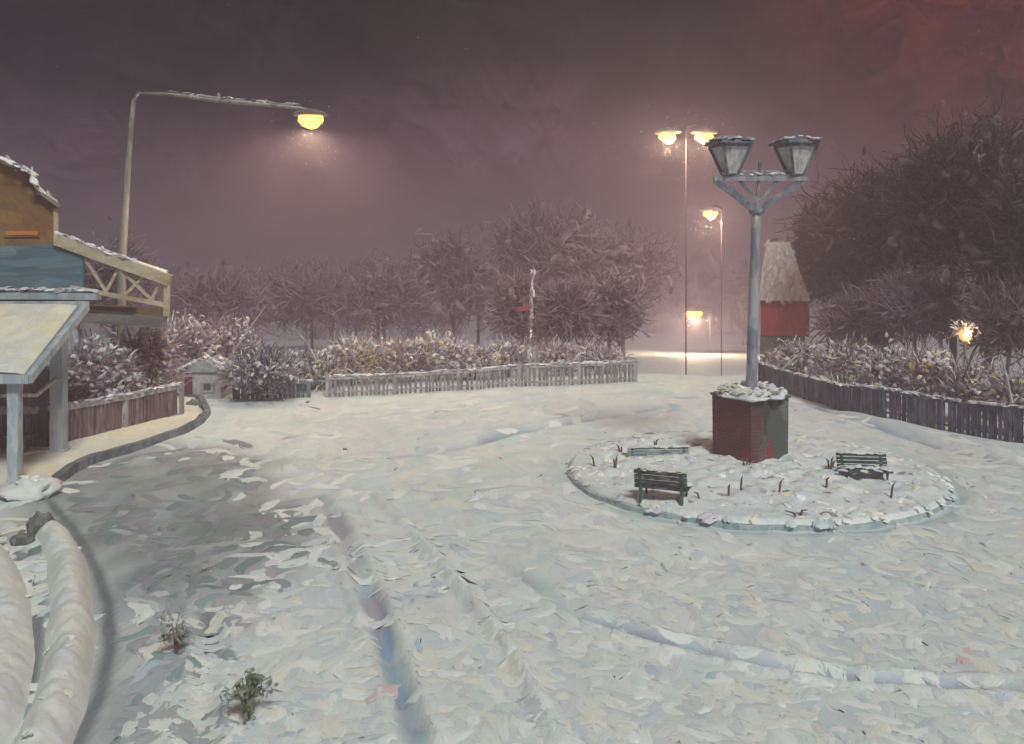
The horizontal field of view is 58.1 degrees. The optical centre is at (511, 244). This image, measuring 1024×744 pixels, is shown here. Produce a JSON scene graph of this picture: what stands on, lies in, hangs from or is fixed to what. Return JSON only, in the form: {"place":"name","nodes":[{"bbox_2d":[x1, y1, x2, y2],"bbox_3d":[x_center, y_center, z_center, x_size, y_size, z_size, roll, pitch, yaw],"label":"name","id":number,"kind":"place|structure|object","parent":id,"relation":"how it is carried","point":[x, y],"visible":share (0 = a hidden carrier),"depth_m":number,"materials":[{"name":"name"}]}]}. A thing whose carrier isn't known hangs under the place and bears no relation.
{"place":"outdoors","nodes":[
{"label":"outdoors","id":0,"kind":"place"},
{"bbox_2d":[0,392,200,485],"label":"pavement","id":1,"kind":"structure","parent":0,"point":[42,462],"depth_m":19.98,"materials":[{"name":"white snow"}]},
{"bbox_2d":[0,301,89,483],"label":"bus shelter","id":2,"kind":"object","parent":1,"relation":"on","point":[34,335],"visible":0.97,"depth_m":18.62,"materials":[{"name":"metal"}]},
{"bbox_2d":[0,262,1023,743],"bbox_3d":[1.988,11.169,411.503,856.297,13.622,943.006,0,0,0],"label":"ground","id":3,"kind":"structure","parent":0,"point":[716,358],"depth_m":14.71,"materials":[{"name":"white snow"}]},
{"bbox_2d":[0,544,34,743],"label":"snow bank","id":4,"kind":"structure","parent":3,"relation":"on","point":[17,656],"depth_m":9.96,"materials":[{"name":"white snow"}]},
{"bbox_2d":[9,532,34,545],"bbox_3d":[-7.355,4.436,13.830,0.345,0.245,0.342,0,0,0],"label":"boulder","id":5,"kind":"object","parent":3,"relation":"on","point":[20,539],"visible":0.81,"depth_m":13.73,"materials":[{"name":"stone"}]},
{"bbox_2d":[0,155,59,291],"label":"ochre house","id":6,"kind":"structure","parent":3,"relation":"on","point":[29,210],"depth_m":26.75,"materials":[{"name":"orange wood"}]},
{"bbox_2d":[4,229,39,236],"bbox_3d":[-14.217,-0.328,26.731,0.911,0.221,0.073,0,0,-26],"label":"window","id":7,"kind":"structure","parent":6,"relation":"in","point":[7,232],"depth_m":26.71,"materials":[{"name":"orange glass"}]},
{"bbox_2d":[0,475,63,501],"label":"snow mound","id":8,"kind":"object","parent":3,"relation":"on","point":[32,488],"visible":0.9,"depth_m":16.23,"materials":[{"name":"white snow"}]},
{"bbox_2d":[26,511,54,534],"bbox_3d":[-7.359,4.393,14.374,0.410,0.494,0.385,0,0,0],"label":"boulder","id":9,"kind":"object","parent":3,"relation":"on","point":[37,521],"visible":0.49,"depth_m":14.25,"materials":[{"name":"stone"}]},
{"bbox_2d":[13,520,97,743],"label":"snow bank","id":10,"kind":"structure","parent":3,"relation":"on","point":[56,712],"depth_m":9.99,"materials":[{"name":"white snow"}]},
{"bbox_2d":[32,347,106,405],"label":"snowy bush","id":11,"kind":"object","parent":3,"relation":"on","point":[73,383],"visible":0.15,"depth_m":21.61,"materials":[{"name":"white plant"}]},
{"bbox_2d":[0,231,172,398],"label":"balcony","id":12,"kind":"object","parent":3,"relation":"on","point":[55,269],"visible":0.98,"depth_m":22.35,"materials":[{"name":"wood"}]},
{"bbox_2d":[0,382,183,447],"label":"board fence","id":13,"kind":"object","parent":3,"relation":"on","point":[92,416],"visible":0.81,"depth_m":21.29,"materials":[{"name":"brown wood"}]},
{"bbox_2d":[49,325,150,405],"bbox_3d":[-10.160,3.323,22.618,2.490,2.764,2.513,0,0,-28],"label":"snowy bush","id":14,"kind":"object","parent":3,"relation":"on","point":[113,365],"visible":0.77,"depth_m":22.31,"materials":[{"name":"white plant"}]},
{"bbox_2d":[76,247,138,328],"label":"bare tree","id":15,"kind":"object","parent":3,"relation":"on","point":[78,326],"visible":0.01,"depth_m":79.32,"materials":[{"name":"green plant"}]},
{"bbox_2d":[63,217,170,347],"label":"bare tree","id":16,"kind":"object","parent":3,"relation":"on","point":[105,272],"visible":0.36,"depth_m":43.48,"materials":[{"name":"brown plant"}]},
{"bbox_2d":[79,281,173,329],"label":"bare tree","id":17,"kind":"object","parent":3,"relation":"on","point":[161,293],"visible":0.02,"depth_m":84.78,"materials":[{"name":"brown plant"}]},
{"bbox_2d":[52,391,210,481],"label":"kerb","id":18,"kind":"structure","parent":3,"relation":"on","point":[66,472],"depth_m":20.04,"materials":[{"name":"stone"}]},
{"bbox_2d":[107,325,199,401],"bbox_3d":[-10.172,3.319,25.532,2.934,2.778,2.644,0,0,-14],"label":"snowy bush","id":19,"kind":"object","parent":3,"relation":"on","point":[154,347],"visible":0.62,"depth_m":25.19,"materials":[{"name":"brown plant"}]},
{"bbox_2d":[158,609,192,653],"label":"withered tuft","id":20,"kind":"object","parent":3,"relation":"on","point":[181,630],"visible":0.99,"depth_m":10.05,"materials":[{"name":"grey plant"}]},
{"bbox_2d":[146,306,227,381],"bbox_3d":[-10.261,3.286,28.621,2.771,2.842,2.243,0,0,-18],"label":"snowy bush","id":21,"kind":"object","parent":3,"relation":"on","point":[197,340],"visible":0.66,"depth_m":28.36,"materials":[{"name":"white plant"}]},
{"bbox_2d":[133,259,243,326],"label":"bare tree","id":22,"kind":"object","parent":3,"relation":"on","point":[174,279],"visible":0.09,"depth_m":95.87,"materials":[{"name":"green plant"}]},
{"bbox_2d":[185,399,201,407],"bbox_3d":[-8.751,4.422,25.325,0.451,0.389,0.466,0,0,0],"label":"boulder","id":23,"kind":"object","parent":3,"relation":"on","point":[198,402],"visible":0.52,"depth_m":25.21,"materials":[{"name":"stone"}]},
{"bbox_2d":[179,354,231,398],"bbox_3d":[-9.034,4.025,27.373,1.472,1.590,1.854,0,0,0],"label":"garden hut","id":24,"kind":"object","parent":3,"relation":"on","point":[204,375],"visible":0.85,"depth_m":26.90,"materials":[{"name":"white wood"}]},
{"bbox_2d":[184,377,192,393],"bbox_3d":[-9.441,4.291,26.895,0.244,0.860,0.052,0,0,0],"label":"door","id":25,"kind":"structure","parent":24,"relation":"in","point":[188,388],"depth_m":26.87,"materials":[{"name":"wood"}]},
{"bbox_2d":[201,381,214,392],"bbox_3d":[-8.877,4.158,26.888,0.398,0.330,0.069,0,0,0],"label":"window","id":26,"kind":"structure","parent":24,"relation":"in","point":[206,386],"depth_m":26.87,"materials":[{"name":"grey glass"}]},
{"bbox_2d":[117,90,327,345],"bbox_3d":[-9.180,-0.092,29.203,6.719,9.626,1.137,0,0,0],"label":"street lamp","id":27,"kind":"object","parent":3,"relation":"on","point":[310,118],"visible":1,"depth_m":29.13,"materials":[{"name":"grey metal"}]},
{"bbox_2d":[145,260,300,348],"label":"bare tree","id":28,"kind":"object","parent":3,"relation":"on","point":[219,298],"visible":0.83,"depth_m":55.00,"materials":[{"name":"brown plant"}]},
{"bbox_2d":[178,254,289,319],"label":"bare tree","id":29,"kind":"object","parent":3,"relation":"on","point":[234,271],"visible":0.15,"depth_m":95.49,"materials":[{"name":"brown plant"}]},
{"bbox_2d":[194,308,275,371],"bbox_3d":[-9.175,3.388,30.023,2.753,2.639,2.348,0,0,-26],"label":"snowy bush","id":30,"kind":"object","parent":3,"relation":"on","point":[233,335],"visible":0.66,"depth_m":29.83,"materials":[{"name":"white plant"}]},
{"bbox_2d":[218,667,278,722],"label":"green seedling","id":31,"kind":"object","parent":3,"relation":"on","point":[246,690],"visible":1,"depth_m":8.62,"materials":[{"name":"green plant"}]},
{"bbox_2d":[212,338,304,401],"bbox_3d":[-7.381,3.704,26.551,2.857,2.051,2.264,0,0,0],"label":"snowy bush","id":32,"kind":"object","parent":3,"relation":"on","point":[270,369],"visible":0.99,"depth_m":26.17,"materials":[{"name":"white plant"}]},
{"bbox_2d":[228,305,265,359],"bbox_3d":[-7.938,2.628,27.624,1.177,1.658,0.090,0,0,-1],"label":"sapling","id":33,"kind":"object","parent":32,"relation":"in","point":[235,348],"visible":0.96,"depth_m":27.61,"materials":[{"name":"wood"}]},
{"bbox_2d":[232,378,311,398],"bbox_3d":[-7.019,4.318,27.051,2.301,0.798,0.238,0,0,-9],"label":"garden fence","id":34,"kind":"object","parent":3,"relation":"on","point":[291,393],"visible":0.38,"depth_m":27.11,"materials":[{"name":"grey wood"}]},
{"bbox_2d":[257,255,345,350],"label":"bare tree","id":35,"kind":"object","parent":3,"relation":"on","point":[321,265],"visible":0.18,"depth_m":102.32,"materials":[{"name":"brown plant"}]},
{"bbox_2d":[239,259,366,353],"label":"bare tree","id":36,"kind":"object","parent":3,"relation":"on","point":[297,290],"visible":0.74,"depth_m":58.33,"materials":[{"name":"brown plant"}]},
{"bbox_2d":[285,342,359,390],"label":"snowy bush","id":37,"kind":"object","parent":3,"relation":"on","point":[314,371],"visible":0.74,"depth_m":28.29,"materials":[{"name":"white plant"}]},
{"bbox_2d":[295,329,317,362],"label":"sapling","id":38,"kind":"object","parent":37,"relation":"in","point":[309,347],"visible":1,"depth_m":28.01,"materials":[{"name":"wood"}]},
{"bbox_2d":[316,326,401,386],"bbox_3d":[-4.898,3.609,29.439,2.905,2.202,2.130,0,0,0],"label":"snowy bush","id":39,"kind":"object","parent":3,"relation":"on","point":[354,352],"visible":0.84,"depth_m":29.15,"materials":[{"name":"white plant"}]},
{"bbox_2d":[331,246,411,348],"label":"bare tree","id":40,"kind":"object","parent":3,"relation":"on","point":[368,265],"visible":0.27,"depth_m":81.47,"materials":[{"name":"brown plant"}]},
{"bbox_2d":[309,253,449,345],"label":"bare tree","id":41,"kind":"object","parent":3,"relation":"on","point":[378,293],"visible":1,"depth_m":51.20,"materials":[{"name":"brown plant"}]},
{"bbox_2d":[366,330,432,382],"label":"snowy bush","id":42,"kind":"object","parent":3,"relation":"on","point":[404,361],"visible":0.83,"depth_m":29.69,"materials":[{"name":"white plant"}]},
{"bbox_2d":[379,270,480,339],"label":"bare tree","id":43,"kind":"object","parent":3,"relation":"on","point":[458,319],"visible":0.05,"depth_m":74.17,"materials":[{"name":"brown plant"}]},
{"bbox_2d":[405,326,485,380],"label":"snowy bush","id":44,"kind":"object","parent":3,"relation":"on","point":[441,348],"visible":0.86,"depth_m":30.08,"materials":[{"name":"white plant"}]},
{"bbox_2d":[390,224,529,376],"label":"bare tree","id":45,"kind":"object","parent":3,"relation":"on","point":[452,266],"visible":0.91,"depth_m":54.62,"materials":[{"name":"brown plant"}]},
{"bbox_2d":[443,339,502,380],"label":"snowy bush","id":46,"kind":"object","parent":3,"relation":"on","point":[480,356],"visible":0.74,"depth_m":30.35,"materials":[{"name":"white plant"}]},
{"bbox_2d":[430,250,522,348],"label":"bare tree","id":47,"kind":"object","parent":3,"relation":"on","point":[478,324],"visible":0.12,"depth_m":67.85,"materials":[{"name":"brown plant"}]},
{"bbox_2d":[323,359,638,396],"bbox_3d":[-0.729,4.212,28.729,10.220,1.024,0.393,0,0,-18],"label":"railing","id":48,"kind":"object","parent":3,"relation":"on","point":[459,372],"visible":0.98,"depth_m":28.67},
{"bbox_2d":[482,334,540,376],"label":"snowy bush","id":49,"kind":"object","parent":3,"relation":"on","point":[512,353],"visible":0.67,"depth_m":31.10,"materials":[{"name":"white plant"}]},
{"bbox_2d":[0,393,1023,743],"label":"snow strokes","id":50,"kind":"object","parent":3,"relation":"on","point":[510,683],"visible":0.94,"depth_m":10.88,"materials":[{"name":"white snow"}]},
{"bbox_2d":[476,262,551,348],"bbox_3d":[0.325,3.362,37.883,3.385,5.481,3.410,0,0,-41],"label":"bare tree","id":51,"kind":"object","parent":3,"relation":"on","point":[513,293],"visible":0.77,"depth_m":37.48,"materials":[{"name":"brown plant"}]},
{"bbox_2d":[515,266,535,379],"bbox_3d":[0.454,2.744,30.564,0.691,4.108,0.264,0,0,0],"label":"sign pole","id":52,"kind":"object","parent":3,"relation":"on","point":[531,302],"visible":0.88,"depth_m":30.55,"materials":[{"name":"grey metal"}]},
{"bbox_2d":[80,247,1019,344],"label":"distant wood","id":53,"kind":"object","parent":3,"relation":"on","point":[704,278],"visible":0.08,"depth_m":141.70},
{"bbox_2d":[476,194,638,347],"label":"bare tree","id":54,"kind":"object","parent":3,"relation":"on","point":[536,244],"visible":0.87,"depth_m":60.94,"materials":[{"name":"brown plant"}]},
{"bbox_2d":[531,335,584,375],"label":"snowy bush","id":55,"kind":"object","parent":3,"relation":"on","point":[558,353],"visible":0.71,"depth_m":31.56,"materials":[{"name":"white plant"}]},
{"bbox_2d":[547,270,585,346],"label":"bare tree","id":56,"kind":"object","parent":3,"relation":"on","point":[582,342],"depth_m":78.38,"materials":[{"name":"brown plant"}]},
{"bbox_2d":[526,272,610,374],"bbox_3d":[2.107,3.282,34.957,3.353,4.658,3.173,0,0,0],"label":"bare tree","id":57,"kind":"object","parent":3,"relation":"on","point":[565,309],"visible":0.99,"depth_m":34.49,"materials":[{"name":"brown plant"}]},
{"bbox_2d":[575,340,636,373],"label":"snowy bush","id":58,"kind":"object","parent":3,"relation":"on","point":[597,353],"visible":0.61,"depth_m":32.16,"materials":[{"name":"white plant"}]},
{"bbox_2d":[571,262,664,372],"bbox_3d":[4.137,3.316,38.041,3.925,5.465,3.732,0,0,37],"label":"bare tree","id":59,"kind":"object","parent":3,"relation":"on","point":[625,305],"visible":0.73,"depth_m":37.34,"materials":[{"name":"brown plant"}]},
{"bbox_2d":[568,216,695,370],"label":"bare tree","id":60,"kind":"object","parent":3,"relation":"on","point":[629,246],"visible":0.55,"depth_m":62.68,"materials":[{"name":"brown plant"}]},
{"bbox_2d":[654,123,717,374],"bbox_3d":[6.801,0.479,36.000,2.518,10.432,1.084,0,0,0],"label":"street lamp","id":61,"kind":"object","parent":3,"relation":"on","point":[670,133],"visible":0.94,"depth_m":35.97,"materials":[{"name":"metal"}]},
{"bbox_2d":[681,306,709,320],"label":"street lamp","id":62,"kind":"object","parent":3,"relation":"on","point":[695,314],"visible":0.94,"depth_m":89.39,"materials":[{"name":"glass"}]},
{"bbox_2d":[700,205,721,375],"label":"street lamp","id":63,"kind":"object","parent":3,"relation":"on","point":[710,213],"visible":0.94,"depth_m":54.98,"materials":[{"name":"metal"}]},
{"bbox_2d":[567,456,953,531],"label":"kerb","id":64,"kind":"structure","parent":3,"relation":"on","point":[586,490],"depth_m":14.96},
{"bbox_2d":[566,430,958,529],"bbox_3d":[4.690,4.287,18.120,7.100,0.347,7.100,0,0,0],"label":"roundabout bed","id":65,"kind":"object","parent":3,"relation":"on","point":[700,477],"visible":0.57,"depth_m":16.49,"materials":[{"name":"white snow"}]},
{"bbox_2d":[613,456,616,467],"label":"dead twig","id":66,"kind":"object","parent":65,"relation":"on","point":[615,463],"visible":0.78,"depth_m":17.59,"materials":[{"name":"brown wood"}]},
{"bbox_2d":[625,445,697,460],"bbox_3d":[2.964,4.305,18.334,1.482,0.505,0.749,0,0,-4],"label":"park bench","id":67,"kind":"object","parent":65,"relation":"on","point":[645,452],"visible":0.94,"depth_m":18.54,"materials":[{"name":"paint"}]},
{"bbox_2d":[631,466,694,505],"bbox_3d":[2.554,4.148,15.667,1.064,0.817,0.613,0,0,22],"label":"park bench","id":68,"kind":"object","parent":65,"relation":"on","point":[679,483],"visible":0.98,"depth_m":15.49,"materials":[{"name":"paint"}]},
{"bbox_2d":[739,456,757,465],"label":"dead twig","id":69,"kind":"object","parent":65,"relation":"on","point":[747,461],"visible":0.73,"depth_m":17.56,"materials":[{"name":"brown wood"}]},
{"bbox_2d":[710,380,790,462],"bbox_3d":[4.829,3.580,18.524,1.616,1.643,1.499,0,0,-32],"label":"brick planter","id":70,"kind":"object","parent":65,"relation":"on","point":[751,422],"visible":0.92,"depth_m":18.11,"materials":[{"name":"brick"}]},
{"bbox_2d":[703,134,823,387],"bbox_3d":[5.037,0.514,18.555,2.290,5.465,0.977,0,0,0],"label":"lantern post","id":71,"kind":"object","parent":70,"relation":"on","point":[795,153],"visible":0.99,"depth_m":18.47,"materials":[{"name":"metal"}]},
{"bbox_2d":[773,478,788,491],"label":"dead twig","id":72,"kind":"object","parent":65,"relation":"on","point":[779,489],"visible":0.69,"depth_m":15.87,"materials":[{"name":"brown wood"}]},
{"bbox_2d":[785,509,807,516],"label":"dead twig","id":73,"kind":"object","parent":65,"relation":"on","point":[794,514],"visible":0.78,"depth_m":14.75,"materials":[{"name":"brown wood"}]},
{"bbox_2d":[825,457,836,468],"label":"dead twig","id":74,"kind":"object","parent":65,"relation":"on","point":[831,465],"visible":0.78,"depth_m":17.14,"materials":[{"name":"brown wood"}]},
{"bbox_2d":[836,450,893,479],"bbox_3d":[6.455,4.159,16.938,1.043,0.602,0.718,0,0,8],"label":"park bench","id":75,"kind":"object","parent":65,"relation":"on","point":[858,467],"visible":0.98,"depth_m":17.10,"materials":[{"name":"paint"}]},
{"bbox_2d":[890,482,895,497],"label":"dead twig","id":76,"kind":"object","parent":65,"relation":"on","point":[891,493],"visible":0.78,"depth_m":15.68,"materials":[{"name":"brown wood"}]},
{"bbox_2d":[708,257,822,320],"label":"bare tree","id":77,"kind":"object","parent":3,"relation":"on","point":[744,282],"visible":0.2,"depth_m":96.17,"materials":[{"name":"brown plant"}]},
{"bbox_2d":[759,239,809,372],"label":"red hut","id":78,"kind":"object","parent":3,"relation":"on","point":[784,299],"visible":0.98,"depth_m":40.07,"materials":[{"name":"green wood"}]},
{"bbox_2d":[758,332,832,378],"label":"snowy bush","id":79,"kind":"object","parent":3,"relation":"on","point":[789,352],"visible":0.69,"depth_m":30.94,"materials":[{"name":"white plant"}]},
{"bbox_2d":[783,340,827,367],"bbox_3d":[9.573,3.541,29.020,2.430,1.067,0.099,0,0,0],"label":"sapling","id":80,"kind":"object","parent":3,"relation":"on","point":[799,354],"visible":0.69,"depth_m":29.01,"materials":[{"name":"plant"}]},
{"bbox_2d":[770,165,864,374],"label":"bare tree","id":81,"kind":"object","parent":3,"relation":"on","point":[805,219],"visible":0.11,"depth_m":47.81,"materials":[{"name":"brown plant"}]},
{"bbox_2d":[798,262,849,310],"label":"bare tree","id":82,"kind":"object","parent":3,"relation":"on","point":[820,294],"depth_m":101.56,"materials":[{"name":"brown plant"}]},
{"bbox_2d":[786,197,906,346],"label":"bare tree","id":83,"kind":"object","parent":3,"relation":"on","point":[809,258],"visible":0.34,"depth_m":43.70,"materials":[{"name":"brown plant"}]},
{"bbox_2d":[807,328,887,390],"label":"snowy bush","id":84,"kind":"object","parent":3,"relation":"on","point":[839,359],"visible":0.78,"depth_m":28.37,"materials":[{"name":"white plant"}]},
{"bbox_2d":[803,277,907,355],"bbox_3d":[13.030,3.400,34.930,4.057,4.391,3.635,0,0,-30],"label":"bare tree","id":85,"kind":"object","parent":3,"relation":"on","point":[841,320],"visible":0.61,"depth_m":34.54,"materials":[{"name":"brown plant"}]},
{"bbox_2d":[795,143,949,357],"bbox_3d":[15.056,0.886,36.976,6.557,10.084,6.032,0,0,0],"label":"bare tree","id":86,"kind":"object","parent":3,"relation":"on","point":[850,226],"visible":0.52,"depth_m":36.54,"materials":[{"name":"brown plant"}]},
{"bbox_2d":[848,339,923,399],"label":"snowy bush","id":87,"kind":"object","parent":3,"relation":"on","point":[877,370],"visible":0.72,"depth_m":26.77,"materials":[{"name":"white plant"}]},
{"bbox_2d":[862,259,912,353],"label":"bare tree","id":88,"kind":"object","parent":3,"relation":"on","point":[889,278],"visible":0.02,"depth_m":91.41,"materials":[{"name":"brown plant"}]},
{"bbox_2d":[758,361,1023,442],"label":"picket fence","id":89,"kind":"object","parent":3,"relation":"on","point":[925,411],"visible":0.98,"depth_m":23.25,"materials":[{"name":"wood"}]},
{"bbox_2d":[848,261,970,359],"bbox_3d":[14.391,2.852,33.044,4.456,4.644,4.182,0,0,0],"label":"bare tree","id":90,"kind":"object","parent":3,"relation":"on","point":[905,305],"visible":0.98,"depth_m":32.40,"materials":[{"name":"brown plant"}]},
{"bbox_2d":[886,340,960,410],"bbox_3d":[11.880,3.863,25.959,2.359,2.317,2.017,0,0,0],"label":"snowy bush","id":91,"kind":"object","parent":3,"relation":"on","point":[926,370],"visible":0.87,"depth_m":25.76,"materials":[{"name":"white plant"}]},
{"bbox_2d":[844,104,1023,374],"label":"bare tree","id":92,"kind":"object","parent":3,"relation":"on","point":[938,178],"visible":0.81,"depth_m":33.27,"materials":[{"name":"brown plant"}]},
{"bbox_2d":[898,255,985,359],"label":"bare tree","id":93,"kind":"object","parent":3,"relation":"on","point":[947,275],"visible":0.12,"depth_m":73.94,"materials":[{"name":"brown plant"}]},
{"bbox_2d":[890,92,1023,371],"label":"bare tree","id":94,"kind":"object","parent":3,"relation":"on","point":[990,127],"visible":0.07,"depth_m":40.40,"materials":[{"name":"brown plant"}]},
{"bbox_2d":[947,319,980,418],"bbox_3d":[12.813,3.660,26.091,0.912,3.089,0.587,0,0,0],"label":"globe lamp","id":95,"kind":"object","parent":3,"relation":"on","point":[963,332],"visible":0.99,"depth_m":25.96,"materials":[{"name":"yellow glass"}]},
{"bbox_2d":[932,351,1011,420],"bbox_3d":[12.399,3.966,24.798,1.971,2.178,2.060,0,0,43],"label":"snowy bush","id":96,"kind":"object","parent":3,"relation":"on","point":[965,392],"visible":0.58,"depth_m":24.65,"materials":[{"name":"brown plant"}]},
{"bbox_2d":[942,349,958,379],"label":"sapling","id":97,"kind":"object","parent":96,"relation":"in","point":[953,361],"visible":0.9,"depth_m":25.01,"materials":[{"name":"plant"}]},
{"bbox_2d":[960,349,976,383],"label":"sapling","id":98,"kind":"object","parent":96,"relation":"in","point":[967,367],"visible":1,"depth_m":24.41,"materials":[{"name":"brown plant"}]},
{"bbox_2d":[930,145,1023,307],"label":"bare tree","id":99,"kind":"object","parent":3,"relation":"on","point":[999,223],"visible":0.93,"depth_m":29.64,"materials":[{"name":"brown plant"}]},
{"bbox_2d":[945,265,1023,374],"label":"bare tree","id":100,"kind":"object","parent":3,"relation":"on","point":[996,315],"visible":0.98,"depth_m":28.57,"materials":[{"name":"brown plant"}]},
{"bbox_2d":[967,362,1023,433],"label":"snowy bush","id":101,"kind":"object","parent":3,"relation":"on","point":[1016,383],"visible":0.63,"depth_m":23.27,"materials":[{"name":"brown plant"}]},
{"bbox_2d":[993,354,1017,402],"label":"sapling","id":102,"kind":"object","parent":101,"relation":"in","point":[1004,372],"visible":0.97,"depth_m":22.81,"materials":[{"name":"wood"}]},
{"bbox_2d":[0,0,1023,262],"label":"sky","id":103,"kind":"structure","parent":0,"point":[430,132],"materials":[{"name":"purple"}]},
{"bbox_2d":[115,13,978,415],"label":"snowflakes","id":104,"kind":"object","parent":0,"point":[657,141],"visible":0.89,"depth_m":35.90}
]}

